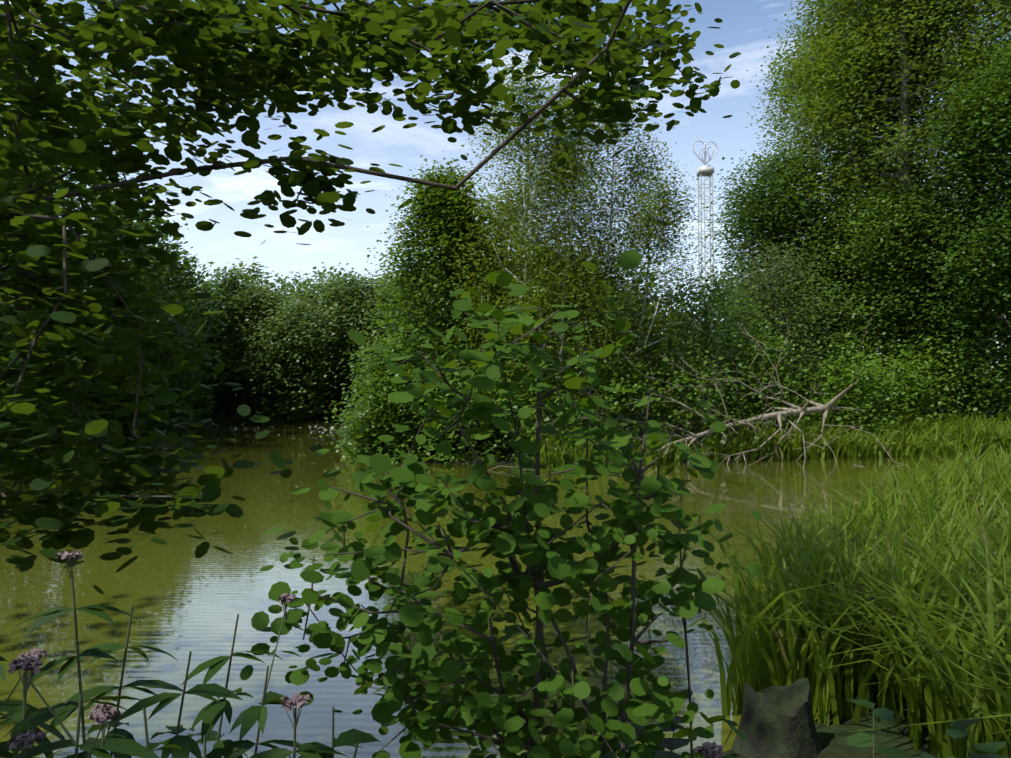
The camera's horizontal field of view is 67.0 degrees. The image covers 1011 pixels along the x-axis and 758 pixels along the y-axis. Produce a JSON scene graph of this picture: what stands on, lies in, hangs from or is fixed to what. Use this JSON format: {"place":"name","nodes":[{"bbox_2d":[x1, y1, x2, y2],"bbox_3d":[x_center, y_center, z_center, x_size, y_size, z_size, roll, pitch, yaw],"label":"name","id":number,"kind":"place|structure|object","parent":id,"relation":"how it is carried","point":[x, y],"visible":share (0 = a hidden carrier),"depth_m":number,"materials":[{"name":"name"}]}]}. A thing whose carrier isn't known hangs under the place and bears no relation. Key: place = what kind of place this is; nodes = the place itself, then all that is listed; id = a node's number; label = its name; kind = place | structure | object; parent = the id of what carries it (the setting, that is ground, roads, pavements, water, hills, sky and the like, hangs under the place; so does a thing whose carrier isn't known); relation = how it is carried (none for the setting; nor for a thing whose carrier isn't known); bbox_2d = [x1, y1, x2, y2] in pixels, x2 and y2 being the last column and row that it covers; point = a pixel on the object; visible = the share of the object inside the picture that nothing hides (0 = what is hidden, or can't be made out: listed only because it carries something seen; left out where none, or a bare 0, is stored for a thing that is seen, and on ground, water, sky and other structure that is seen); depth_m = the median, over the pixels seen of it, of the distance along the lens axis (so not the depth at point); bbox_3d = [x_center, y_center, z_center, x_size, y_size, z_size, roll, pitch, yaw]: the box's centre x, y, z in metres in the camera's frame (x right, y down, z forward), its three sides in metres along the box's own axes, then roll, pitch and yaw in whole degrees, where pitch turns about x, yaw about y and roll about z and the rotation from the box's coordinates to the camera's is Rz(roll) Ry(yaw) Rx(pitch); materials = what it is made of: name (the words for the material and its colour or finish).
{"place":"outdoors","nodes":[
{"label":"outdoors","id":0,"kind":"place"},
{"bbox_2d":[0,0,740,593],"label":"overhanging alder","id":1,"kind":"object","parent":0,"point":[222,74],"depth_m":4.03,"materials":[{"name":"plant"}]},
{"bbox_2d":[0,422,1010,757],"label":"pond water","id":2,"kind":"structure","parent":0,"point":[178,596],"depth_m":8.93,"materials":[{"name":"liquid"}]},
{"bbox_2d":[0,0,1010,394],"label":"sky","id":3,"kind":"structure","parent":0,"point":[744,26],"materials":[{"name":"blue"}]},
{"bbox_2d":[58,400,1009,757],"bbox_3d":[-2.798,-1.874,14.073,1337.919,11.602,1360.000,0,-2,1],"label":"ground","id":4,"kind":"structure","parent":0,"point":[832,740],"depth_m":5.02,"materials":[{"name":"soil"}]},
{"bbox_2d":[0,647,51,757],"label":"flowering plant","id":5,"kind":"object","parent":4,"relation":"on","point":[6,705],"visible":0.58,"depth_m":2.01,"materials":[{"name":"green"}]},
{"bbox_2d":[0,271,56,450],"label":"bush","id":6,"kind":"object","parent":4,"relation":"on","point":[4,325],"visible":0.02,"depth_m":32.38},
{"bbox_2d":[0,653,65,757],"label":"flowering plant","id":7,"kind":"object","parent":4,"relation":"on","point":[22,739],"visible":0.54,"depth_m":1.71,"materials":[{"name":"green"}]},
{"bbox_2d":[0,104,72,389],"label":"tree","id":8,"kind":"object","parent":4,"relation":"on","point":[4,156],"visible":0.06,"depth_m":34.38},
{"bbox_2d":[0,103,90,330],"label":"tree","id":9,"kind":"object","parent":4,"relation":"on","point":[7,300],"depth_m":46.14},
{"bbox_2d":[2,363,91,455],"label":"bush","id":10,"kind":"object","parent":4,"relation":"on","point":[29,435],"visible":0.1,"depth_m":33.02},
{"bbox_2d":[13,373,105,445],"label":"bush","id":11,"kind":"object","parent":4,"relation":"on","point":[74,414],"depth_m":39.44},
{"bbox_2d":[0,108,145,398],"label":"tree","id":12,"kind":"object","parent":4,"relation":"on","point":[97,289],"depth_m":41.08,"materials":[{"name":"plant"}]},
{"bbox_2d":[5,550,140,757],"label":"flowering plant","id":13,"kind":"object","parent":4,"relation":"on","point":[64,711],"visible":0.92,"depth_m":2.14,"materials":[{"name":"green"}]},
{"bbox_2d":[4,655,159,757],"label":"flowering plant","id":14,"kind":"object","parent":4,"relation":"on","point":[99,747],"visible":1,"depth_m":1.63,"materials":[{"name":"green"}]},
{"bbox_2d":[0,164,182,431],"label":"tree","id":15,"kind":"object","parent":4,"relation":"on","point":[126,261],"depth_m":50.73,"materials":[{"name":"plant"}]},
{"bbox_2d":[57,375,167,433],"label":"bush","id":16,"kind":"object","parent":4,"relation":"on","point":[129,422],"depth_m":51.82,"materials":[{"name":"plant"}]},
{"bbox_2d":[63,606,182,757],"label":"plant","id":17,"kind":"object","parent":4,"relation":"on","point":[103,691],"visible":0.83,"depth_m":2.29,"materials":[{"name":"green"}]},
{"bbox_2d":[53,196,211,422],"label":"tree","id":18,"kind":"object","parent":4,"relation":"on","point":[185,262],"depth_m":59.72,"materials":[{"name":"plant"}]},
{"bbox_2d":[80,374,186,433],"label":"bush","id":19,"kind":"object","parent":4,"relation":"on","point":[134,402],"depth_m":54.18,"materials":[{"name":"plant"}]},
{"bbox_2d":[111,374,168,428],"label":"bush","id":20,"kind":"object","parent":4,"relation":"on","point":[144,398],"depth_m":59.03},
{"bbox_2d":[78,212,224,409],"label":"tree","id":21,"kind":"object","parent":4,"relation":"on","point":[185,313],"depth_m":68.08,"materials":[{"name":"plant"}]},
{"bbox_2d":[143,706,180,751],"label":"plant","id":22,"kind":"object","parent":4,"relation":"on","point":[152,746],"visible":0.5,"depth_m":1.77,"materials":[{"name":"green"}]},
{"bbox_2d":[132,376,195,431],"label":"bush","id":23,"kind":"object","parent":4,"relation":"on","point":[171,415],"visible":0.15,"depth_m":61.03,"materials":[{"name":"plant"}]},
{"bbox_2d":[119,313,209,429],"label":"bush","id":24,"kind":"object","parent":4,"relation":"on","point":[185,375],"depth_m":63.67,"materials":[{"name":"plant"}]},
{"bbox_2d":[107,651,242,757],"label":"plant","id":25,"kind":"object","parent":4,"relation":"on","point":[186,744],"visible":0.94,"depth_m":2.03,"materials":[{"name":"green"}]},
{"bbox_2d":[114,235,236,420],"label":"tree","id":26,"kind":"object","parent":4,"relation":"on","point":[192,285],"depth_m":78.08,"materials":[{"name":"plant"}]},
{"bbox_2d":[145,356,213,424],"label":"bush","id":27,"kind":"object","parent":4,"relation":"on","point":[192,405],"visible":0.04,"depth_m":69.33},
{"bbox_2d":[180,373,213,418],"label":"bush","id":28,"kind":"object","parent":4,"relation":"on","point":[204,399],"depth_m":86.67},
{"bbox_2d":[150,254,251,417],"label":"tree","id":29,"kind":"object","parent":4,"relation":"on","point":[199,324],"depth_m":86.45,"materials":[{"name":"plant"}]},
{"bbox_2d":[203,735,205,757],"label":"plant stem","id":30,"kind":"object","parent":4,"relation":"on","point":[204,746],"visible":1,"depth_m":1.64,"materials":[{"name":"green"}]},
{"bbox_2d":[170,279,247,416],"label":"bush","id":31,"kind":"object","parent":4,"relation":"on","point":[221,402],"depth_m":95.37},
{"bbox_2d":[184,335,248,419],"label":"bush","id":32,"kind":"object","parent":4,"relation":"on","point":[220,398],"depth_m":88.87,"materials":[{"name":"plant"}]},
{"bbox_2d":[184,262,274,416],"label":"bush","id":33,"kind":"object","parent":4,"relation":"on","point":[227,287],"depth_m":94.07,"materials":[{"name":"plant"}]},
{"bbox_2d":[181,614,281,757],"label":"plant","id":34,"kind":"object","parent":4,"relation":"on","point":[211,713],"visible":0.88,"depth_m":2.18,"materials":[{"name":"green"}]},
{"bbox_2d":[222,267,259,412],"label":"bush","id":35,"kind":"object","parent":4,"relation":"on","point":[240,289],"depth_m":106.34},
{"bbox_2d":[202,593,301,757],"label":"flowering plant","id":36,"kind":"object","parent":4,"relation":"on","point":[247,718],"visible":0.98,"depth_m":2.13,"materials":[{"name":"green"}]},
{"bbox_2d":[206,283,304,418],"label":"bush","id":37,"kind":"object","parent":4,"relation":"on","point":[263,297],"depth_m":92.90,"materials":[{"name":"plant"}]},
{"bbox_2d":[225,371,290,422],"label":"bush","id":38,"kind":"object","parent":4,"relation":"on","point":[247,395],"depth_m":90.99,"materials":[{"name":"plant"}]},
{"bbox_2d":[214,256,310,402],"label":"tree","id":39,"kind":"object","parent":4,"relation":"on","point":[256,276],"depth_m":117.05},
{"bbox_2d":[236,272,298,406],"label":"bush","id":40,"kind":"object","parent":4,"relation":"on","point":[276,290],"depth_m":103.72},
{"bbox_2d":[214,289,338,415],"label":"bush","id":41,"kind":"object","parent":4,"relation":"on","point":[261,309],"depth_m":94.59,"materials":[{"name":"plant"}]},
{"bbox_2d":[227,291,348,422],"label":"bush","id":42,"kind":"object","parent":4,"relation":"on","point":[270,367],"depth_m":89.31,"materials":[{"name":"plant"}]},
{"bbox_2d":[265,271,323,411],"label":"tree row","id":43,"kind":"object","parent":4,"relation":"on","point":[284,281],"depth_m":118.38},
{"bbox_2d":[250,693,348,757],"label":"flowering plant","id":44,"kind":"object","parent":4,"relation":"on","point":[309,749],"visible":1,"depth_m":1.83,"materials":[{"name":"green"}]},
{"bbox_2d":[267,270,339,373],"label":"bush","id":45,"kind":"object","parent":4,"relation":"on","point":[303,285],"depth_m":105.55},
{"bbox_2d":[267,294,372,421],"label":"bush","id":46,"kind":"object","parent":4,"relation":"on","point":[339,379],"depth_m":93.02,"materials":[{"name":"plant"}]},
{"bbox_2d":[295,262,354,406],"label":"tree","id":47,"kind":"object","parent":4,"relation":"on","point":[320,273],"visible":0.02,"depth_m":118.06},
{"bbox_2d":[289,263,364,414],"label":"bush","id":48,"kind":"object","parent":4,"relation":"on","point":[317,289],"depth_m":101.36,"materials":[{"name":"plant"}]},
{"bbox_2d":[298,707,380,757],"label":"plant","id":49,"kind":"object","parent":4,"relation":"on","point":[352,737],"visible":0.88,"depth_m":1.98,"materials":[{"name":"green"}]},
{"bbox_2d":[305,268,397,414],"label":"bush","id":50,"kind":"object","parent":4,"relation":"on","point":[340,303],"depth_m":96.16,"materials":[{"name":"plant"}]},
{"bbox_2d":[353,743,358,757],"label":"plant stem","id":51,"kind":"object","parent":4,"relation":"on","point":[355,751],"visible":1,"depth_m":1.73,"materials":[{"name":"green"}]},
{"bbox_2d":[334,279,407,411],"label":"bush","id":52,"kind":"object","parent":4,"relation":"on","point":[367,308],"depth_m":94.70,"materials":[{"name":"plant"}]},
{"bbox_2d":[350,263,399,322],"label":"tree","id":53,"kind":"object","parent":4,"relation":"on","point":[377,280],"depth_m":103.50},
{"bbox_2d":[326,397,434,457],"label":"bush","id":54,"kind":"object","parent":4,"relation":"on","point":[336,447],"depth_m":31.22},
{"bbox_2d":[342,272,435,405],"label":"bush","id":55,"kind":"object","parent":4,"relation":"on","point":[373,325],"visible":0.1,"depth_m":92.62,"materials":[{"name":"plant"}]},
{"bbox_2d":[319,326,460,463],"bbox_3d":[-4.400,1.084,29.796,5.665,6.409,6.493,0,-2,1],"label":"bush","id":56,"kind":"object","parent":4,"relation":"on","point":[382,413],"depth_m":29.15,"materials":[{"name":"plant"}]},
{"bbox_2d":[375,259,442,354],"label":"bush","id":57,"kind":"object","parent":4,"relation":"on","point":[397,303],"depth_m":94.56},
{"bbox_2d":[322,155,547,451],"bbox_3d":[-2.711,-2.958,32.934,9.551,13.142,10.484,0,-2,1],"label":"beech tree","id":58,"kind":"object","parent":4,"relation":"on","point":[431,203],"depth_m":32.05,"materials":[{"name":"plant"}]},
{"bbox_2d":[370,344,524,461],"bbox_3d":[-2.179,0.855,29.175,5.895,4.370,6.573,0,-2,1],"label":"bush","id":59,"kind":"object","parent":4,"relation":"on","point":[452,436],"depth_m":28.52,"materials":[{"name":"plant"}]},
{"bbox_2d":[397,253,508,369],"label":"bush","id":60,"kind":"object","parent":4,"relation":"on","point":[435,321],"depth_m":62.69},
{"bbox_2d":[239,250,761,757],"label":"alder shrub","id":61,"kind":"object","parent":4,"relation":"on","point":[501,716],"depth_m":2.88,"materials":[{"name":"plant"}]},
{"bbox_2d":[424,185,581,436],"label":"beech tree","id":62,"kind":"object","parent":4,"relation":"on","point":[492,222],"depth_m":36.39,"materials":[{"name":"plant"}]},
{"bbox_2d":[417,52,609,435],"bbox_3d":[0.200,-5.391,30.584,7.651,16.456,7.656,0,-2,1],"label":"birch tree","id":63,"kind":"object","parent":4,"relation":"on","point":[510,144],"depth_m":29.96,"materials":[{"name":"plant"}]},
{"bbox_2d":[472,145,602,425],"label":"birch tree","id":64,"kind":"object","parent":4,"relation":"on","point":[507,196],"depth_m":35.54,"materials":[{"name":"plant"}]},
{"bbox_2d":[473,353,612,460],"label":"bush","id":65,"kind":"object","parent":4,"relation":"on","point":[533,414],"depth_m":28.18,"materials":[{"name":"plant"}]},
{"bbox_2d":[475,244,623,420],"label":"tree","id":66,"kind":"object","parent":4,"relation":"on","point":[580,306],"depth_m":62.71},
{"bbox_2d":[474,64,659,435],"bbox_3d":[2.201,-4.511,30.087,7.475,15.086,6.772,0,-2,1],"label":"birch tree","id":67,"kind":"object","parent":4,"relation":"on","point":[590,161],"depth_m":29.74,"materials":[{"name":"plant"}]},
{"bbox_2d":[496,140,649,424],"bbox_3d":[3.027,-4.353,34.571,7.658,14.332,7.882,0,-2,1],"label":"birch tree","id":68,"kind":"object","parent":4,"relation":"on","point":[572,244],"depth_m":34.02,"materials":[{"name":"plant"}]},
{"bbox_2d":[599,747,622,757],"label":"plant","id":69,"kind":"object","parent":4,"relation":"on","point":[609,754],"visible":0.67,"depth_m":2.81,"materials":[{"name":"green"}]},
{"bbox_2d":[551,341,687,462],"bbox_3d":[4.293,0.854,29.461,5.751,4.467,5.656,0,-2,1],"label":"bush","id":70,"kind":"object","parent":4,"relation":"on","point":[622,385],"depth_m":28.61,"materials":[{"name":"plant"}]},
{"bbox_2d":[527,83,717,428],"bbox_3d":[4.513,-4.980,31.423,7.716,15.418,7.426,0,-2,1],"label":"birch tree","id":71,"kind":"object","parent":4,"relation":"on","point":[636,220],"depth_m":30.47,"materials":[{"name":"plant"}]},
{"bbox_2d":[581,239,673,416],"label":"tree","id":72,"kind":"object","parent":4,"relation":"on","point":[651,277],"depth_m":75.87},
{"bbox_2d":[610,716,655,757],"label":"plant","id":73,"kind":"object","parent":4,"relation":"on","point":[636,738],"visible":0.28,"depth_m":2.86,"materials":[{"name":"green"}]},
{"bbox_2d":[569,134,726,438],"bbox_3d":[5.941,-3.913,33.081,7.490,13.366,7.140,0,-2,1],"label":"birch tree","id":74,"kind":"object","parent":4,"relation":"on","point":[674,234],"depth_m":32.60,"materials":[{"name":"plant"}]},
{"bbox_2d":[586,285,715,419],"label":"tree","id":75,"kind":"object","parent":4,"relation":"on","point":[623,294],"depth_m":61.17,"materials":[{"name":"plant"}]},
{"bbox_2d":[654,715,693,757],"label":"plant","id":76,"kind":"object","parent":4,"relation":"on","point":[681,742],"visible":0.67,"depth_m":2.98,"materials":[{"name":"green"}]},
{"bbox_2d":[658,309,702,401],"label":"tree","id":77,"kind":"object","parent":4,"relation":"on","point":[680,333],"depth_m":79.80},
{"bbox_2d":[615,329,767,455],"bbox_3d":[7.079,0.484,30.298,6.482,5.038,6.418,0,-2,1],"label":"bush","id":78,"kind":"object","parent":4,"relation":"on","point":[685,380],"depth_m":29.60,"materials":[{"name":"plant"}]},
{"bbox_2d":[490,303,905,477],"bbox_3d":[6.939,0.693,28.102,16.322,6.717,12.267,0,-2,1],"label":"fallen dead tree","id":79,"kind":"object","parent":4,"relation":"on","point":[805,409],"visible":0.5,"depth_m":28.84,"materials":[{"name":"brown wood"}]},
{"bbox_2d":[692,140,717,329],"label":"drop tower","id":80,"kind":"structure","parent":4,"relation":"on","point":[705,170],"depth_m":129.26,"materials":[{"name":"metal"}]},
{"bbox_2d":[695,741,722,757],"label":"flower","id":81,"kind":"object","parent":4,"relation":"on","point":[709,751],"visible":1,"depth_m":1.81,"materials":[{"name":"purple"}]},
{"bbox_2d":[641,265,807,433],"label":"small tree","id":82,"kind":"object","parent":4,"relation":"on","point":[770,345],"depth_m":33.52,"materials":[{"name":"plant"}]},
{"bbox_2d":[722,719,750,757],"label":"plant","id":83,"kind":"object","parent":4,"relation":"on","point":[732,725],"visible":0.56,"depth_m":2.87,"materials":[{"name":"green"}]},
{"bbox_2d":[664,279,808,413],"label":"tree","id":84,"kind":"object","parent":4,"relation":"on","point":[709,327],"depth_m":61.14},
{"bbox_2d":[667,338,834,443],"bbox_3d":[10.384,0.465,33.425,6.715,4.710,7.227,0,-2,1],"label":"bush","id":85,"kind":"object","parent":4,"relation":"on","point":[758,404],"depth_m":32.52,"materials":[{"name":"plant"}]},
{"bbox_2d":[523,405,1010,757],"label":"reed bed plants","id":86,"kind":"object","parent":4,"relation":"on","point":[893,602],"visible":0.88,"depth_m":5.62,"materials":[{"name":"plant"}]},
{"bbox_2d":[701,229,850,422],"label":"willow tree","id":87,"kind":"object","parent":4,"relation":"on","point":[754,280],"depth_m":37.47,"materials":[{"name":"plant"}]},
{"bbox_2d":[731,678,821,757],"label":"mossy stump","id":88,"kind":"object","parent":4,"relation":"on","point":[768,727],"depth_m":4.60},
{"bbox_2d":[698,130,877,418],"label":"oak tree","id":89,"kind":"object","parent":4,"relation":"on","point":[750,228],"depth_m":45.37,"materials":[{"name":"plant"}]},
{"bbox_2d":[717,238,860,405],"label":"tree","id":90,"kind":"object","parent":4,"relation":"on","point":[767,289],"depth_m":65.11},
{"bbox_2d":[726,325,891,432],"bbox_3d":[13.020,0.084,36.099,9.077,5.483,7.119,0,-2,1],"label":"bush","id":91,"kind":"object","parent":4,"relation":"on","point":[804,387],"depth_m":35.22,"materials":[{"name":"plant"}]},
{"bbox_2d":[782,334,922,443],"bbox_3d":[15.611,0.385,34.358,7.120,4.901,7.952,0,-2,1],"label":"bush","id":92,"kind":"object","parent":4,"relation":"on","point":[847,377],"depth_m":34.39,"materials":[{"name":"plant"}]},
{"bbox_2d":[743,0,962,401],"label":"poplar tree","id":93,"kind":"object","parent":4,"relation":"on","point":[775,82],"depth_m":56.35,"materials":[{"name":"plant"}]},
{"bbox_2d":[784,299,929,424],"bbox_3d":[17.155,-0.610,39.332,8.629,6.993,7.872,0,-2,1],"label":"bush","id":94,"kind":"object","parent":4,"relation":"on","point":[847,345],"depth_m":38.94,"materials":[{"name":"plant"}]},
{"bbox_2d":[744,0,1010,415],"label":"poplar tree","id":95,"kind":"object","parent":4,"relation":"on","point":[856,77],"depth_m":43.82,"materials":[{"name":"plant"}]},
{"bbox_2d":[847,699,911,757],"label":"plant","id":96,"kind":"object","parent":4,"relation":"on","point":[861,739],"visible":1,"depth_m":2.83,"materials":[{"name":"green"}]},
{"bbox_2d":[767,170,1008,420],"bbox_3d":[20.585,-4.102,42.301,12.025,14.449,11.272,0,-2,1],"label":"tree","id":97,"kind":"object","parent":4,"relation":"on","point":[876,216],"depth_m":39.98,"materials":[{"name":"plant"}]},
{"bbox_2d":[836,343,964,433],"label":"bush","id":98,"kind":"object","parent":4,"relation":"on","point":[915,381],"depth_m":36.38,"materials":[{"name":"plant"}]},
{"bbox_2d":[862,312,953,412],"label":"bush","id":99,"kind":"object","parent":4,"relation":"on","point":[872,352],"depth_m":62.41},
{"bbox_2d":[822,0,1010,419],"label":"poplar tree","id":100,"kind":"object","parent":4,"relation":"on","point":[915,86],"depth_m":50.07,"materials":[{"name":"plant"}]},
{"bbox_2d":[920,752,934,757],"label":"plant","id":101,"kind":"object","parent":4,"relation":"on","point":[924,755],"visible":1,"depth_m":2.80,"materials":[{"name":"green"}]},
{"bbox_2d":[860,318,1010,426],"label":"bush","id":102,"kind":"object","parent":4,"relation":"on","point":[937,372],"depth_m":37.76,"materials":[{"name":"plant"}]},
{"bbox_2d":[885,29,1010,407],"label":"tree","id":103,"kind":"object","parent":4,"relation":"on","point":[997,125],"depth_m":36.89,"materials":[{"name":"plant"}]},
{"bbox_2d":[897,332,1001,411],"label":"bush","id":104,"kind":"object","parent":4,"relation":"on","point":[965,358],"depth_m":77.99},
{"bbox_2d":[889,254,1010,414],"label":"bush","id":105,"kind":"object","parent":4,"relation":"on","point":[994,354],"depth_m":62.84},
{"bbox_2d":[945,718,981,757],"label":"plant","id":106,"kind":"object","parent":4,"relation":"on","point":[957,733],"visible":1,"depth_m":2.73,"materials":[{"name":"green"}]},
{"bbox_2d":[945,328,1010,427],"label":"bush","id":107,"kind":"object","parent":4,"relation":"on","point":[994,403],"depth_m":37.78,"materials":[{"name":"plant"}]},
{"bbox_2d":[957,310,1010,407],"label":"bush","id":108,"kind":"object","parent":4,"relation":"on","point":[999,352],"depth_m":83.69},
{"bbox_2d":[973,741,1010,757],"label":"plant","id":109,"kind":"object","parent":4,"relation":"on","point":[991,747],"visible":1,"depth_m":2.39,"materials":[{"name":"green"}]},
{"bbox_2d":[981,316,1010,379],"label":"bush","id":110,"kind":"object","parent":4,"relation":"on","point":[1003,354],"visible":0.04,"depth_m":63.88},
{"bbox_2d":[983,150,1010,404],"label":"tree","id":111,"kind":"object","parent":4,"relation":"on","point":[1004,272],"visible":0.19,"depth_m":43.80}
]}

